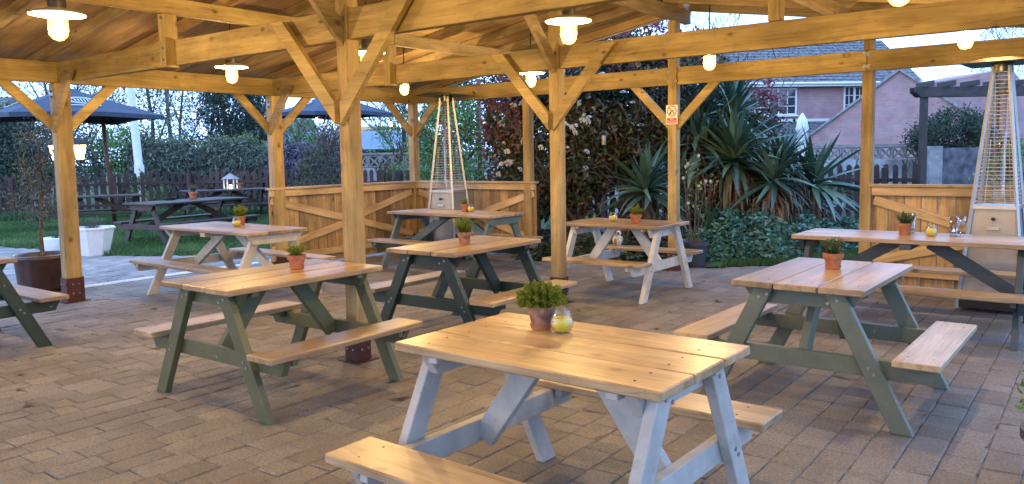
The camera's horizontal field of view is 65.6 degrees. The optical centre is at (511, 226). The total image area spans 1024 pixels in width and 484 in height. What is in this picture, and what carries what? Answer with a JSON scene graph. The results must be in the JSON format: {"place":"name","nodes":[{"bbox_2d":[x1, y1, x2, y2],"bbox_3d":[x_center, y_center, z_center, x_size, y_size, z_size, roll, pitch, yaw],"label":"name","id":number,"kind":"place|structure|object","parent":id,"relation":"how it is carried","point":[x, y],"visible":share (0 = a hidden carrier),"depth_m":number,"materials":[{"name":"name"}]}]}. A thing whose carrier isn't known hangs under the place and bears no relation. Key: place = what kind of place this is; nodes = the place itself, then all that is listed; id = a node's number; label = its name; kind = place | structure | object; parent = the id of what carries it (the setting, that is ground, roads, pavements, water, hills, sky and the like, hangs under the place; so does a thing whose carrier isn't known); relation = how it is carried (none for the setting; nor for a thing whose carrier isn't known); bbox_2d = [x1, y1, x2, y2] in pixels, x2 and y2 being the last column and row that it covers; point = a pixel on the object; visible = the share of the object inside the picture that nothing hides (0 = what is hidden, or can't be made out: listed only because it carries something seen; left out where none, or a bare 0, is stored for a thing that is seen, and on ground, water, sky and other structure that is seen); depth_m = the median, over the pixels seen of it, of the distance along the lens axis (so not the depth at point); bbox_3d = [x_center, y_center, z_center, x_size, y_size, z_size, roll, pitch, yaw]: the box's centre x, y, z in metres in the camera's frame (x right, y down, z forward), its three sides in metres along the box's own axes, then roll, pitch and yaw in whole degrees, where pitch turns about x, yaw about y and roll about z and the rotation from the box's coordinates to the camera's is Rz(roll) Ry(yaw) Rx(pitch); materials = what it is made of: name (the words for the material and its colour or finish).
{"place":"outdoors","nodes":[
{"label":"outdoors","id":0,"kind":"place"},
{"bbox_2d":[0,246,270,284],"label":"terrace paving","id":1,"kind":"structure","parent":0,"point":[116,268],"depth_m":11.22,"materials":[{"name":"grey stone"}]},
{"bbox_2d":[0,117,85,291],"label":"potted olive tree","id":2,"kind":"object","parent":1,"relation":"on","point":[41,269],"visible":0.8,"depth_m":9.04,"materials":[{"name":"green plant"}]},
{"bbox_2d":[43,231,59,250],"bbox_3d":[-7.596,0.242,13.263,0.470,0.378,0.470,3,6,37],"label":"round planter","id":3,"kind":"object","parent":1,"relation":"on","point":[51,243],"visible":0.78,"depth_m":13.06,"materials":[{"name":"plastic"}]},
{"bbox_2d":[79,216,115,255],"bbox_3d":[-6.763,0.136,12.803,0.647,0.644,0.647,0,5,10],"label":"octagonal planter","id":4,"kind":"object","parent":1,"relation":"on","point":[95,239],"visible":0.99,"depth_m":12.63,"materials":[{"name":"plastic"}]},
{"bbox_2d":[2,192,617,255],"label":"lawn","id":5,"kind":"structure","parent":0,"point":[542,221],"depth_m":24.01,"materials":[{"name":"green plant"}]},
{"bbox_2d":[0,97,54,211],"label":"laurel tree","id":6,"kind":"object","parent":5,"relation":"on","point":[7,130],"visible":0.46,"depth_m":24.14,"materials":[{"name":"green plant"}]},
{"bbox_2d":[0,122,125,204],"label":"dark shrub tree","id":7,"kind":"object","parent":5,"relation":"on","point":[98,163],"visible":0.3,"depth_m":25.30,"materials":[{"name":"green plant"}]},
{"bbox_2d":[0,81,140,170],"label":"budding tree","id":8,"kind":"object","parent":5,"relation":"on","point":[46,90],"visible":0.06,"depth_m":29.75,"materials":[{"name":"green plant"}]},
{"bbox_2d":[0,88,164,124],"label":"navy parasol","id":9,"kind":"object","parent":5,"relation":"on","point":[113,113],"visible":0.41,"depth_m":16.64,"materials":[{"name":"fabric"}]},
{"bbox_2d":[32,193,143,228],"bbox_3d":[-9.326,-0.296,17.514,2.100,0.751,1.447,-4,6,-29],"label":"picnic table","id":10,"kind":"object","parent":5,"relation":"on","point":[100,199],"visible":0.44,"depth_m":17.47,"materials":[{"name":"grey wood"}]},
{"bbox_2d":[42,85,143,203],"bbox_3d":[-14.389,-3.209,28.067,3.144,4.897,3.226,-1,5,0],"label":"plum tree","id":11,"kind":"object","parent":5,"relation":"on","point":[96,126],"visible":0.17,"depth_m":27.99,"materials":[{"name":"brown plant"}]},
{"bbox_2d":[100,116,116,222],"bbox_3d":[-9.323,-1.373,18.340,0.239,2.755,0.098,-1,5,3],"label":"wooden pole","id":12,"kind":"object","parent":5,"relation":"on","point":[109,176],"visible":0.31,"depth_m":18.30,"materials":[{"name":"wood"}]},
{"bbox_2d":[75,121,154,206],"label":"green bush","id":13,"kind":"object","parent":5,"relation":"on","point":[125,133],"visible":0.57,"depth_m":25.30,"materials":[{"name":"green plant"}]},
{"bbox_2d":[0,205,268,221],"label":"long grass tufts","id":14,"kind":"object","parent":5,"relation":"on","point":[125,215],"visible":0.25,"depth_m":20.79,"materials":[{"name":"green plant"}]},
{"bbox_2d":[0,211,269,255],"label":"grass","id":15,"kind":"structure","parent":5,"relation":"on","point":[27,236],"depth_m":14.86,"materials":[{"name":"green plant"}]},
{"bbox_2d":[126,88,147,201],"bbox_3d":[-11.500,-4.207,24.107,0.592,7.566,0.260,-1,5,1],"label":"closed parasol","id":16,"kind":"object","parent":5,"relation":"on","point":[135,136],"visible":0.21,"depth_m":24.14,"materials":[{"name":"white fabric"}]},
{"bbox_2d":[122,168,170,206],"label":"garden shrub","id":17,"kind":"object","parent":5,"relation":"on","point":[146,186],"visible":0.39,"depth_m":23.45,"materials":[{"name":"green plant"}]},
{"bbox_2d":[0,170,299,219],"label":"picket fence","id":18,"kind":"object","parent":5,"relation":"on","point":[9,184],"visible":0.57,"depth_m":21.72,"materials":[{"name":"brown wood"}]},
{"bbox_2d":[109,87,203,146],"bbox_3d":[-14.822,-7.198,33.563,8.785,11.850,6.999,-1,5,0],"label":"willow tree","id":19,"kind":"object","parent":5,"relation":"on","point":[161,132],"visible":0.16,"depth_m":32.61,"materials":[{"name":"green plant"}]},
{"bbox_2d":[113,197,259,243],"bbox_3d":[-6.069,-0.122,14.945,1.447,0.751,2.150,2,6,28],"label":"picnic table","id":20,"kind":"object","parent":5,"relation":"on","point":[155,223],"visible":0.91,"depth_m":14.44,"materials":[{"name":"grey wood"}]},
{"bbox_2d":[122,132,267,207],"bbox_3d":[-10.077,-1.786,26.139,5.470,2.505,2.868,-2,5,-6],"label":"hedge","id":21,"kind":"object","parent":5,"relation":"on","point":[184,157],"visible":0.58,"depth_m":25.44,"materials":[{"name":"green plant"}]},
{"bbox_2d":[166,93,227,145],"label":"tree","id":22,"kind":"object","parent":5,"relation":"on","point":[191,125],"visible":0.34,"depth_m":30.80,"materials":[{"name":"green plant"}]},
{"bbox_2d":[141,130,298,150],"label":"hedge","id":23,"kind":"object","parent":5,"relation":"on","point":[197,142],"visible":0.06,"depth_m":28.10,"materials":[{"name":"green plant"}]},
{"bbox_2d":[179,187,268,219],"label":"picnic table","id":24,"kind":"object","parent":5,"relation":"on","point":[234,191],"visible":0.68,"depth_m":19.86,"materials":[{"name":"grey wood"}]},
{"bbox_2d":[187,92,266,143],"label":"conifer tree","id":25,"kind":"object","parent":5,"relation":"on","point":[214,101],"visible":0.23,"depth_m":30.18,"materials":[{"name":"green plant"}]},
{"bbox_2d":[283,118,339,145],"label":"spring bush","id":26,"kind":"object","parent":5,"relation":"on","point":[299,125],"visible":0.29,"depth_m":26.46,"materials":[{"name":"green plant"}]},
{"bbox_2d":[285,113,340,186],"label":"olive green bush","id":27,"kind":"object","parent":5,"relation":"on","point":[324,150],"visible":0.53,"depth_m":17.00,"materials":[{"name":"green plant"}]},
{"bbox_2d":[262,138,368,199],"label":"hedge","id":28,"kind":"object","parent":5,"relation":"on","point":[290,151],"visible":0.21,"depth_m":24.29,"materials":[{"name":"green plant"}]},
{"bbox_2d":[266,99,406,154],"bbox_3d":[-4.060,-1.880,20.156,2.933,3.255,3.074,4,7,45],"label":"navy parasol","id":29,"kind":"object","parent":5,"relation":"on","point":[314,107],"visible":0.14,"depth_m":19.65,"materials":[{"name":"fabric"}]},
{"bbox_2d":[372,141,408,181],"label":"shrub","id":30,"kind":"object","parent":5,"relation":"on","point":[393,168],"visible":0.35,"depth_m":19.60,"materials":[{"name":"green plant"}]},
{"bbox_2d":[362,101,427,164],"bbox_3d":[-3.343,-2.646,23.823,2.627,4.126,2.171,-1,5,0],"label":"young spring tree","id":31,"kind":"object","parent":5,"relation":"on","point":[383,134],"visible":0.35,"depth_m":23.72,"materials":[{"name":"green plant"}]},
{"bbox_2d":[392,83,501,180],"bbox_3d":[-1.501,-1.767,16.525,2.406,3.610,2.199,-6,7,-43],"label":"spring green tree","id":32,"kind":"object","parent":5,"relation":"on","point":[424,134],"visible":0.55,"depth_m":16.41,"materials":[{"name":"green plant"}]},
{"bbox_2d":[430,74,522,165],"bbox_3d":[-0.724,-3.343,23.771,5.002,5.453,3.775,1,5,18],"label":"dark green tree","id":33,"kind":"object","parent":5,"relation":"on","point":[482,80],"visible":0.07,"depth_m":23.38,"materials":[{"name":"green plant"}]},
{"bbox_2d":[295,163,917,219],"bbox_3d":[1.252,-0.700,17.462,13.760,1.203,0.539,1,5,18],"label":"picket fence","id":34,"kind":"object","parent":5,"relation":"on","point":[883,179],"visible":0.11,"depth_m":15.62,"materials":[{"name":"brown wood"}]},
{"bbox_2d":[362,144,917,212],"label":"boundary wall","id":35,"kind":"structure","parent":5,"relation":"on","point":[891,160],"depth_m":19.56,"materials":[{"name":"concrete"}]},
{"bbox_2d":[9,158,919,267],"bbox_3d":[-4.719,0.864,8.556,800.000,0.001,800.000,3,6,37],"label":"ground","id":36,"kind":"structure","parent":0,"point":[107,188],"depth_m":43.43,"materials":[{"name":"green plant"}]},
{"bbox_2d":[135,88,222,142],"bbox_3d":[-16.164,-7.379,39.893,9.057,11.139,7.338,-1,5,0],"label":"bare tree","id":37,"kind":"object","parent":36,"relation":"on","point":[182,103],"visible":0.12,"depth_m":39.73,"materials":[{"name":"brown plant"}]},
{"bbox_2d":[38,126,401,187],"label":"hedge","id":38,"kind":"object","parent":36,"relation":"on","point":[91,181],"visible":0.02,"depth_m":49.19,"materials":[{"name":"green plant"}]},
{"bbox_2d":[264,130,448,167],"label":"hip roofed shed","id":39,"kind":"structure","parent":36,"relation":"on","point":[367,141],"depth_m":36.27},
{"bbox_2d":[648,12,764,34],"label":"birch tree","id":40,"kind":"object","parent":36,"relation":"on","point":[712,24],"visible":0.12,"depth_m":44.12,"materials":[{"name":"green plant"}]},
{"bbox_2d":[644,40,925,144],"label":"brick house","id":41,"kind":"structure","parent":36,"relation":"on","point":[817,101],"depth_m":37.71,"materials":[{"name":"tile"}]},
{"bbox_2d":[759,88,798,116],"bbox_3d":[12.579,-5.852,37.503,1.968,1.340,0.165,-1,5,-4],"label":"window","id":42,"kind":"structure","parent":41,"relation":"in","point":[791,109],"depth_m":37.55,"materials":[{"name":"white plastic"}]},
{"bbox_2d":[843,86,861,108],"bbox_3d":[16.286,-6.007,37.792,1.042,1.330,0.090,-1,5,-4],"label":"window","id":43,"kind":"structure","parent":41,"relation":"in","point":[850,93],"depth_m":37.75,"materials":[{"name":"white plastic"}]},
{"bbox_2d":[807,69,1020,159],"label":"gabled garage","id":44,"kind":"structure","parent":36,"relation":"on","point":[896,106],"depth_m":33.14,"materials":[{"name":"pink brick"}]},
{"bbox_2d":[897,101,1008,155],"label":"yew hedge bush","id":45,"kind":"object","parent":36,"relation":"on","point":[971,131],"visible":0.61,"depth_m":18.20,"materials":[{"name":"green plant"}]},
{"bbox_2d":[930,71,1023,143],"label":"gabled house","id":46,"kind":"structure","parent":36,"relation":"on","point":[979,102],"depth_m":41.77,"materials":[{"name":"pink brick"}]},
{"bbox_2d":[937,27,1023,78],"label":"birch tree","id":47,"kind":"object","parent":36,"relation":"on","point":[1007,33],"visible":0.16,"depth_m":50.84,"materials":[{"name":"green plant"}]},
{"bbox_2d":[0,247,1023,483],"bbox_3d":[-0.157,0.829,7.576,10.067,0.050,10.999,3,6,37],"label":"pavilion paving","id":48,"kind":"structure","parent":0,"point":[882,452],"depth_m":4.78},
{"bbox_2d":[0,256,68,347],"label":"picnic table","id":49,"kind":"object","parent":48,"relation":"on","point":[12,295],"visible":1,"depth_m":6.36,"materials":[{"name":"green paint"}]},
{"bbox_2d":[55,260,270,291],"bbox_3d":[-4.862,0.694,9.905,0.150,0.031,13.400,3,6,37],"label":"drain channel","id":50,"kind":"object","parent":48,"relation":"on","point":[129,280],"visible":0.2,"depth_m":10.02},
{"bbox_2d":[129,221,335,294],"bbox_3d":[-3.088,0.379,8.777,1.780,0.751,1.447,3,7,39],"label":"picnic table","id":51,"kind":"object","parent":48,"relation":"on","point":[250,237],"visible":0.81,"depth_m":8.69,"materials":[{"name":"paint"}]},
{"bbox_2d":[134,259,422,424],"bbox_3d":[-1.517,0.674,5.181,1.447,0.751,1.190,3,6,37],"label":"picnic table","id":52,"kind":"object","parent":48,"relation":"on","point":[237,296],"visible":0.97,"depth_m":4.97,"materials":[{"name":"green paint"}]},
{"bbox_2d":[284,241,307,268],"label":"potted herb","id":53,"kind":"object","parent":52,"relation":"on","point":[295,258],"visible":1,"depth_m":5.28,"materials":[{"name":"ceramic"}]},
{"bbox_2d":[416,92,472,240],"bbox_3d":[-0.918,-0.713,11.383,0.630,2.348,0.630,2,6,29],"label":"patio heater","id":54,"kind":"object","parent":48,"relation":"on","point":[445,198],"visible":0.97,"depth_m":11.27,"materials":[{"name":"metal"}]},
{"bbox_2d":[367,208,542,277],"bbox_3d":[-0.756,0.182,10.522,1.840,0.751,1.447,3,7,38],"label":"picnic table","id":55,"kind":"object","parent":48,"relation":"on","point":[442,216],"visible":0.64,"depth_m":10.45,"materials":[{"name":"grey paint"}]},
{"bbox_2d":[369,235,576,323],"bbox_3d":[-0.377,0.517,6.711,1.447,0.751,1.180,3,6,36],"label":"picnic table","id":56,"kind":"object","parent":48,"relation":"on","point":[448,255],"visible":0.88,"depth_m":6.47,"materials":[{"name":"green paint"}]},
{"bbox_2d":[452,215,474,243],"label":"potted herb","id":57,"kind":"object","parent":56,"relation":"on","point":[464,233],"visible":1,"depth_m":6.62,"materials":[{"name":"ceramic"}]},
{"bbox_2d":[0,0,1023,364],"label":"timber pavilion","id":58,"kind":"structure","parent":48,"relation":"on","point":[304,50],"depth_m":7.95,"materials":[{"name":"brown wood"}]},
{"bbox_2d":[27,0,86,40],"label":"pendant lamp","id":59,"kind":"object","parent":58,"relation":"hanging from","point":[55,9],"visible":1,"depth_m":5.07,"materials":[{"name":"white ceramic"}]},
{"bbox_2d":[214,23,248,83],"bbox_3d":[-2.868,-1.767,8.096,0.332,0.620,0.332,3,6,37],"label":"pendant lamp","id":60,"kind":"object","parent":58,"relation":"hanging from","point":[231,64],"visible":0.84,"depth_m":8.07,"materials":[{"name":"white ceramic"}]},
{"bbox_2d":[265,181,414,264],"bbox_3d":[-2.384,-0.078,11.589,0.120,1.075,2.743,3,6,37],"label":"boarded screen","id":61,"kind":"object","parent":58,"relation":"attached to","point":[316,211],"visible":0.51,"depth_m":11.37,"materials":[{"name":"brown wood"}]},
{"bbox_2d":[415,180,538,255],"bbox_3d":[-0.579,-0.144,11.984,2.342,1.075,0.120,3,6,37],"label":"boarded screen","id":62,"kind":"object","parent":58,"relation":"attached to","point":[507,196],"visible":0.45,"depth_m":11.71,"materials":[{"name":"brown wood"}]},
{"bbox_2d":[545,8,591,44],"bbox_3d":[0.401,-1.604,5.643,0.332,0.620,0.332,3,6,37],"label":"pendant lamp","id":63,"kind":"object","parent":58,"relation":"hanging from","point":[568,17],"visible":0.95,"depth_m":5.67,"materials":[{"name":"white ceramic"}]},
{"bbox_2d":[869,184,1020,288],"bbox_3d":[4.794,0.124,7.953,2.270,1.075,0.120,3,6,37],"label":"boarded screen","id":64,"kind":"object","parent":58,"relation":"attached to","point":[905,198],"visible":0.46,"depth_m":8.30,"materials":[{"name":"brown wood"}]},
{"bbox_2d":[325,312,782,483],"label":"picnic table","id":65,"kind":"object","parent":48,"relation":"on","point":[642,385],"visible":1,"depth_m":2.98,"materials":[{"name":"grey paint"}]},
{"bbox_2d":[515,279,568,329],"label":"potted herb","id":66,"kind":"object","parent":65,"relation":"on","point":[540,313],"visible":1,"depth_m":3.30,"materials":[{"name":"plant"}]},
{"bbox_2d":[551,315,571,331],"bbox_3d":[0.205,0.384,3.272,0.096,0.105,0.096,3,6,37],"label":"candle jar","id":67,"kind":"object","parent":65,"relation":"on","point":[561,323],"visible":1,"depth_m":3.24,"materials":[{"name":"yellow glass"}]},
{"bbox_2d":[542,218,702,303],"bbox_3d":[1.215,0.325,8.554,1.170,0.751,1.447,3,6,37],"label":"picnic table","id":68,"kind":"object","parent":48,"relation":"on","point":[600,255],"visible":0.91,"depth_m":8.41,"materials":[{"name":"beige paint"}]},
{"bbox_2d":[673,257,976,437],"bbox_3d":[1.904,0.647,4.821,1.447,0.751,1.170,3,6,38],"label":"picnic table","id":69,"kind":"object","parent":48,"relation":"on","point":[798,285],"visible":0.92,"depth_m":4.52,"materials":[{"name":"green paint"}]},
{"bbox_2d":[820,236,848,268],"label":"potted herb","id":70,"kind":"object","parent":69,"relation":"on","point":[833,256],"visible":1,"depth_m":4.88,"materials":[{"name":"ceramic"}]},
{"bbox_2d":[791,228,1023,350],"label":"picnic table","id":71,"kind":"object","parent":48,"relation":"on","point":[938,244],"visible":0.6,"depth_m":6.39,"materials":[{"name":"blue paint"}]},
{"bbox_2d":[893,210,915,234],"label":"potted herb","id":72,"kind":"object","parent":71,"relation":"on","point":[904,225],"visible":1,"depth_m":6.71,"materials":[{"name":"ceramic"}]},
{"bbox_2d":[954,56,1023,311],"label":"patio heater","id":73,"kind":"object","parent":48,"relation":"on","point":[994,218],"visible":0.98,"depth_m":7.13,"materials":[{"name":"metal"}]},
{"bbox_2d":[0,12,1023,165],"label":"sky","id":74,"kind":"structure","parent":0,"point":[925,73],"materials":[{"name":"white"}]},
{"bbox_2d":[541,210,955,267],"bbox_3d":[7.530,0.150,13.452,14.350,0.001,11.380,3,6,37],"label":"planting bed","id":75,"kind":"object","parent":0,"point":[708,262],"visible":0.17,"depth_m":14.60,"materials":[{"name":"brown plant"}]},
{"bbox_2d":[469,69,646,243],"bbox_3d":[0.728,-1.258,12.792,2.831,3.177,2.280,-1,5,0],"label":"photinia bush","id":76,"kind":"object","parent":75,"relation":"on","point":[578,195],"visible":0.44,"depth_m":12.39,"materials":[{"name":"green plant"}]},
{"bbox_2d":[511,228,667,261],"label":"undergrowth","id":77,"kind":"object","parent":75,"relation":"on","point":[586,243],"visible":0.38,"depth_m":11.03,"materials":[{"name":"green plant"}]},
{"bbox_2d":[458,21,737,235],"bbox_3d":[1.525,-1.513,12.390,4.038,3.774,3.317,-5,7,-39],"label":"tree","id":78,"kind":"object","parent":75,"relation":"on","point":[646,124],"visible":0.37,"depth_m":12.34,"materials":[{"name":"green plant"}]},
{"bbox_2d":[594,138,704,254],"bbox_3d":[2.080,-0.403,11.506,1.623,1.790,1.717,-4,6,-33],"label":"yucca","id":79,"kind":"object","parent":75,"relation":"on","point":[645,183],"visible":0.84,"depth_m":11.39,"materials":[{"name":"green plant"}]},
{"bbox_2d":[636,144,716,233],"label":"yucca","id":80,"kind":"object","parent":75,"relation":"on","point":[682,163],"visible":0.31,"depth_m":11.80,"materials":[{"name":"green plant"}]},
{"bbox_2d":[628,24,762,229],"bbox_3d":[2.945,-1.530,13.259,2.309,3.567,2.187,-3,6,-25],"label":"photinia bush","id":81,"kind":"object","parent":75,"relation":"on","point":[722,58],"visible":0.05,"depth_m":12.72,"materials":[{"name":"green plant"}]},
{"bbox_2d":[680,154,718,266],"bbox_3d":[2.386,-0.213,10.289,0.493,1.448,0.538,3,6,37],"label":"potted magnolia","id":82,"kind":"object","parent":75,"relation":"on","point":[698,260],"visible":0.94,"depth_m":10.22,"materials":[{"name":"plant"}]},
{"bbox_2d":[655,89,744,226],"bbox_3d":[2.826,-0.879,12.047,1.496,2.476,1.518,-4,6,-30],"label":"yucca","id":83,"kind":"object","parent":75,"relation":"on","point":[697,122],"visible":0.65,"depth_m":11.76,"materials":[{"name":"green plant"}]},
{"bbox_2d":[665,83,735,202],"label":"yucca","id":84,"kind":"object","parent":75,"relation":"on","point":[704,105],"visible":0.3,"depth_m":11.93,"materials":[{"name":"green plant"}]},
{"bbox_2d":[681,197,732,237],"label":"yucca","id":85,"kind":"object","parent":75,"relation":"on","point":[710,217],"visible":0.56,"depth_m":11.06,"materials":[{"name":"green plant"}]},
{"bbox_2d":[682,223,744,261],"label":"hellebore ground cover","id":86,"kind":"object","parent":75,"relation":"on","point":[718,251],"visible":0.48,"depth_m":10.80,"materials":[{"name":"green plant"}]},
{"bbox_2d":[693,79,772,167],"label":"yucca","id":87,"kind":"object","parent":75,"relation":"on","point":[741,99],"visible":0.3,"depth_m":11.95,"materials":[{"name":"green plant"}]},
{"bbox_2d":[664,86,803,220],"bbox_3d":[3.656,-1.102,13.324,2.438,2.710,2.010,1,6,22],"label":"evergreen bush","id":88,"kind":"object","parent":75,"relation":"on","point":[778,128],"visible":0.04,"depth_m":13.02,"materials":[{"name":"green plant"}]},
{"bbox_2d":[681,99,796,220],"bbox_3d":[3.370,-0.754,11.653,1.694,2.284,1.750,3,6,37],"label":"yucca","id":89,"kind":"object","parent":75,"relation":"on","point":[738,135],"visible":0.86,"depth_m":11.47,"materials":[{"name":"green plant"}]},
{"bbox_2d":[685,202,820,265],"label":"hellebore ground cover","id":90,"kind":"object","parent":75,"relation":"on","point":[776,236],"visible":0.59,"depth_m":10.85,"materials":[{"name":"green plant"}]},
{"bbox_2d":[708,140,821,209],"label":"yucca","id":91,"kind":"object","parent":75,"relation":"on","point":[762,157],"visible":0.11,"depth_m":11.65,"materials":[{"name":"green plant"}]},
{"bbox_2d":[732,48,802,144],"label":"red leaved shrub","id":92,"kind":"object","parent":75,"relation":"on","point":[773,98],"visible":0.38,"depth_m":14.04,"materials":[{"name":"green plant"}]},
{"bbox_2d":[722,134,819,251],"bbox_3d":[3.736,-0.454,11.354,1.480,1.754,1.444,3,6,37],"label":"yucca","id":93,"kind":"object","parent":75,"relation":"on","point":[776,200],"visible":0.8,"depth_m":11.12,"materials":[{"name":"green plant"}]},
{"bbox_2d":[749,118,833,214],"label":"yucca","id":94,"kind":"object","parent":75,"relation":"on","point":[786,144],"visible":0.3,"depth_m":11.61,"materials":[{"name":"green plant"}]},
{"bbox_2d":[795,113,808,155],"bbox_3d":[6.878,-1.503,18.852,0.320,2.360,0.304,3,6,37],"label":"yucca flower spike","id":95,"kind":"object","parent":75,"relation":"on","point":[802,119],"visible":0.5,"depth_m":18.68,"materials":[{"name":"plant"}]},
{"bbox_2d":[756,208,854,251],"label":"hellebore ground cover","id":96,"kind":"object","parent":75,"relation":"on","point":[821,223],"visible":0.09,"depth_m":11.43,"materials":[{"name":"green plant"}]},
{"bbox_2d":[771,123,875,225],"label":"yucca","id":97,"kind":"object","parent":75,"relation":"on","point":[828,195],"visible":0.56,"depth_m":11.69,"materials":[{"name":"green plant"}]},
{"bbox_2d":[827,214,858,250],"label":"hellebore ground cover","id":98,"kind":"object","parent":75,"relation":"on","point":[850,223],"visible":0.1,"depth_m":11.66,"materials":[{"name":"green plant"}]},
{"bbox_2d":[909,79,1023,231],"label":"pergola","id":99,"kind":"object","parent":75,"relation":"on","point":[923,91],"visible":0.86,"depth_m":13.27,"materials":[{"name":"brown wood"}]},
{"bbox_2d":[967,131,1023,184],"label":"garden shrub","id":100,"kind":"object","parent":75,"relation":"on","point":[1007,161],"visible":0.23,"depth_m":13.43,"materials":[{"name":"green plant"}]},
{"bbox_2d":[705,255,936,266],"bbox_3d":[5.534,0.441,10.524,5.708,0.001,2.290,0,5,16],"label":"lawn strip","id":101,"kind":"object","parent":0,"point":[715,264],"visible":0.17,"depth_m":10.40,"materials":[{"name":"green plant"}]},
{"bbox_2d":[718,249,936,267],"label":"grass verge","id":102,"kind":"object","parent":101,"relation":"on","point":[746,261],"depth_m":10.37,"materials":[{"name":"green plant"}]},
{"bbox_2d":[926,146,1023,216],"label":"garden wall","id":103,"kind":"structure","parent":0,"point":[948,165],"depth_m":16.75,"materials":[{"name":"concrete"}]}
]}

